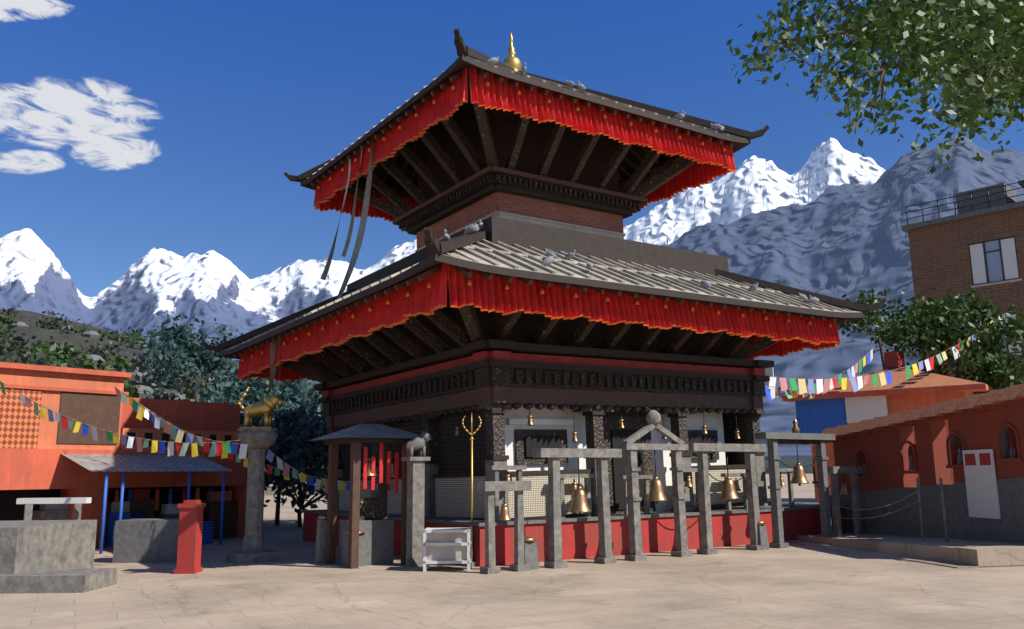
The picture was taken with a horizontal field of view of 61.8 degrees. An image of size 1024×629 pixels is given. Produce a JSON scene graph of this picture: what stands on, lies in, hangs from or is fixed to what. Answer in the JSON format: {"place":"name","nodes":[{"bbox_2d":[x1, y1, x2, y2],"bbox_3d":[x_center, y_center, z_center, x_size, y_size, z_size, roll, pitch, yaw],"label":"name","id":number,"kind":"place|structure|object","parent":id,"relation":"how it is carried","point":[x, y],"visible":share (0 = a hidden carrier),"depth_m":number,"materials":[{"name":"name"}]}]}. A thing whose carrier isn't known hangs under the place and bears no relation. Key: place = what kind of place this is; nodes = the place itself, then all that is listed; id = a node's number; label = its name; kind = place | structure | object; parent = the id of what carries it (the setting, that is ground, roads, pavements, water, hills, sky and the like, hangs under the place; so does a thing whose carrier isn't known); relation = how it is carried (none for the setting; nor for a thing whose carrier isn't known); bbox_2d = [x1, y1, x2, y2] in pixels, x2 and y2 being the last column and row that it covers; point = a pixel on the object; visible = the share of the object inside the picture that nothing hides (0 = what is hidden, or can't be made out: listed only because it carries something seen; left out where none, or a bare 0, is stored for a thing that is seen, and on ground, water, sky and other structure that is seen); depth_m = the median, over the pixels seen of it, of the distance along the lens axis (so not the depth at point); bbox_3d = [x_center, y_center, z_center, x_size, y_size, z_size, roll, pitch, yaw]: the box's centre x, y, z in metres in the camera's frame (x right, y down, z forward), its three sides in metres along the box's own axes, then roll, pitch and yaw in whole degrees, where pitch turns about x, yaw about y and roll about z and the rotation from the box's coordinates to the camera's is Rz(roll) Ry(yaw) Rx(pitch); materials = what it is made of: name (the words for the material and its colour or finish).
{"place":"outdoors","nodes":[
{"label":"outdoors","id":0,"kind":"place"},
{"bbox_2d":[0,305,235,401],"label":"hillside","id":1,"kind":"structure","parent":0,"point":[30,337],"depth_m":70.69,"materials":[{"name":"green plant"}]},
{"bbox_2d":[0,362,264,562],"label":"building","id":2,"kind":"structure","parent":0,"point":[132,509],"depth_m":20.37,"materials":[{"name":"orange paint"}]},
{"bbox_2d":[264,485,323,495],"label":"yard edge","id":3,"kind":"object","parent":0,"point":[269,491],"depth_m":77.70,"materials":[{"name":"stone"}]},
{"bbox_2d":[0,137,885,388],"bbox_3d":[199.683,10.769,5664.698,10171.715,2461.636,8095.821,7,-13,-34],"label":"mountain","id":4,"kind":"structure","parent":0,"point":[149,288],"depth_m":5539.86,"materials":[{"name":"white snow"}]},
{"bbox_2d":[187,350,812,473],"bbox_3d":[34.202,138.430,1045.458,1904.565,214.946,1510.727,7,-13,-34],"label":"hill","id":5,"kind":"structure","parent":0,"point":[792,461],"depth_m":799.30,"materials":[{"name":"green plant"}]},
{"bbox_2d":[0,474,1023,628],"bbox_3d":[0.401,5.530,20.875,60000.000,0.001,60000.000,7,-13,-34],"label":"ground","id":6,"kind":"structure","parent":0,"point":[792,586],"depth_m":11.62,"materials":[{"name":"beige concrete"}]},
{"bbox_2d":[0,497,117,593],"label":"platform","id":7,"kind":"structure","parent":6,"relation":"on","point":[46,556],"depth_m":13.21,"materials":[{"name":"concrete"}]},
{"bbox_2d":[106,313,248,401],"bbox_3d":[-12.886,3.942,33.641,5.700,8.126,5.035,7,-13,-34],"label":"tree","id":8,"kind":"object","parent":6,"relation":"on","point":[176,368],"visible":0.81,"depth_m":33.58,"materials":[{"name":"green plant"}]},
{"bbox_2d":[170,387,288,506],"bbox_3d":[-9.818,5.865,29.572,5.557,6.821,4.836,-8,-13,36],"label":"tree","id":9,"kind":"object","parent":6,"relation":"on","point":[218,400],"visible":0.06,"depth_m":29.24,"materials":[{"name":"green plant"}]},
{"bbox_2d":[179,372,292,471],"bbox_3d":[-9.454,5.550,30.759,4.884,7.849,6.220,7,-13,-34],"label":"tree","id":10,"kind":"object","parent":6,"relation":"on","point":[221,385],"visible":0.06,"depth_m":30.57,"materials":[{"name":"green plant"}]},
{"bbox_2d":[185,351,321,403],"bbox_3d":[-9.414,5.627,32.779,5.613,8.434,5.468,-1,-11,1],"label":"tree","id":11,"kind":"object","parent":6,"relation":"on","point":[292,385],"visible":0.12,"depth_m":32.45,"materials":[{"name":"green plant"}]},
{"bbox_2d":[226,387,282,563],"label":"lion pillar","id":12,"kind":"structure","parent":6,"relation":"on","point":[259,441],"depth_m":16.76,"materials":[{"name":"stone"}]},
{"bbox_2d":[222,378,328,525],"bbox_3d":[-7.549,5.643,29.419,5.316,7.131,5.382,-2,-11,9],"label":"tree","id":13,"kind":"object","parent":6,"relation":"on","point":[250,398],"visible":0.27,"depth_m":28.71,"materials":[{"name":"green plant"}]},
{"bbox_2d":[242,411,328,526],"bbox_3d":[-7.048,5.858,28.612,6.416,6.406,5.918,7,-13,-34],"label":"tree","id":14,"kind":"object","parent":6,"relation":"on","point":[301,439],"visible":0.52,"depth_m":27.30,"materials":[{"name":"green plant"}]},
{"bbox_2d":[243,381,328,490],"bbox_3d":[-6.365,5.394,30.294,5.143,7.925,5.789,-1,-11,3],"label":"tree","id":15,"kind":"object","parent":6,"relation":"on","point":[311,407],"visible":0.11,"depth_m":29.41,"materials":[{"name":"green plant"}]},
{"bbox_2d":[309,424,433,568],"bbox_3d":[-2.689,3.362,16.129,1.810,2.584,1.760,7,-13,-34],"label":"shrine","id":16,"kind":"object","parent":6,"relation":"on","point":[368,516],"visible":0.99,"depth_m":15.89,"materials":[{"name":"brown wood"}]},
{"bbox_2d":[301,502,846,566],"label":"temple plinth","id":17,"kind":"structure","parent":6,"relation":"on","point":[580,537],"depth_m":17.68,"materials":[{"name":"red paint"}]},
{"bbox_2d":[229,66,846,519],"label":"pagoda temple","id":18,"kind":"structure","parent":17,"relation":"on","point":[509,178],"depth_m":19.23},
{"bbox_2d":[268,136,373,394],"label":"hanging metal ribbons","id":19,"kind":"object","parent":18,"relation":"attached to","point":[355,254],"visible":0.88,"depth_m":20.42},
{"bbox_2d":[0,317,1001,493],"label":"prayer flags","id":20,"kind":"object","parent":18,"relation":"attached to","point":[222,449],"visible":0.9,"depth_m":18.74,"materials":[{"name":"multicoloured fabric"}]},
{"bbox_2d":[201,28,886,358],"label":"temple roofs","id":21,"kind":"structure","parent":18,"relation":"attached to","point":[477,251],"depth_m":18.34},
{"bbox_2d":[503,33,520,71],"bbox_3d":[0.011,-6.880,23.203,0.967,1.680,0.967,-3,-11,10],"label":"roof finial","id":22,"kind":"object","parent":21,"relation":"on","point":[512,61],"visible":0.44,"depth_m":23.03,"materials":[{"name":"gold metal"}]},
{"bbox_2d":[237,67,840,380],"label":"temple skirts","id":23,"kind":"object","parent":21,"relation":"hanging from","point":[427,296],"visible":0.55,"depth_m":18.31,"materials":[{"name":"red fabric"}]},
{"bbox_2d":[443,56,818,302],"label":"pigeons","id":24,"kind":"object","parent":21,"relation":"on","point":[545,262],"visible":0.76,"depth_m":17.62,"materials":[{"name":"grey"}]},
{"bbox_2d":[477,410,862,573],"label":"stone bell frames","id":25,"kind":"structure","parent":6,"relation":"on","point":[633,499],"depth_m":16.75,"materials":[{"name":"stone"}]},
{"bbox_2d":[315,407,794,569],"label":"bells","id":26,"kind":"object","parent":25,"relation":"hanging from","point":[530,554],"visible":0.66,"depth_m":16.88,"materials":[{"name":"metal"}]},
{"bbox_2d":[722,0,1023,173],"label":"tree branches","id":27,"kind":"object","parent":6,"relation":"on","point":[982,58],"visible":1,"depth_m":7.80,"materials":[{"name":"green plant"}]},
{"bbox_2d":[838,281,917,368],"bbox_3d":[15.486,3.310,35.522,3.887,9.429,3.650,7,-13,-34],"label":"tree","id":28,"kind":"object","parent":6,"relation":"on","point":[871,300],"visible":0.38,"depth_m":35.81,"materials":[{"name":"green plant"}]},
{"bbox_2d":[765,351,993,502],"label":"orange house","id":29,"kind":"structure","parent":6,"relation":"on","point":[819,413],"depth_m":29.32,"materials":[{"name":"paint"}]},
{"bbox_2d":[785,449,1023,567],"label":"raised platform","id":30,"kind":"structure","parent":6,"relation":"on","point":[981,485],"depth_m":16.44,"materials":[{"name":"grey concrete"}]},
{"bbox_2d":[821,384,1023,542],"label":"building","id":31,"kind":"structure","parent":6,"relation":"on","point":[975,421],"depth_m":18.17,"materials":[{"name":"paint"}]},
{"bbox_2d":[812,423,1022,483],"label":"arched windows","id":32,"kind":"structure","parent":31,"relation":"attached to","point":[960,446],"depth_m":17.60,"materials":[{"name":"wood"}]},
{"bbox_2d":[853,287,1023,381],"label":"tree","id":33,"kind":"object","parent":6,"relation":"on","point":[941,324],"visible":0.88,"depth_m":31.95,"materials":[{"name":"green plant"}]},
{"bbox_2d":[901,180,1023,389],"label":"tall building","id":34,"kind":"structure","parent":6,"relation":"on","point":[976,242],"depth_m":43.41,"materials":[{"name":"brick"}]},
{"bbox_2d":[959,342,1023,393],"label":"bush","id":35,"kind":"object","parent":6,"relation":"on","point":[1002,369],"visible":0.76,"depth_m":29.39,"materials":[{"name":"green plant"}]},
{"bbox_2d":[0,0,1023,296],"label":"sky","id":36,"kind":"structure","parent":0,"point":[129,128],"materials":[{"name":"blue"}]},
{"bbox_2d":[661,134,1023,457],"bbox_3d":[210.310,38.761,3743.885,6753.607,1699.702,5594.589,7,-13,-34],"label":"mountain","id":37,"kind":"structure","parent":0,"point":[839,242],"depth_m":3202.90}
]}

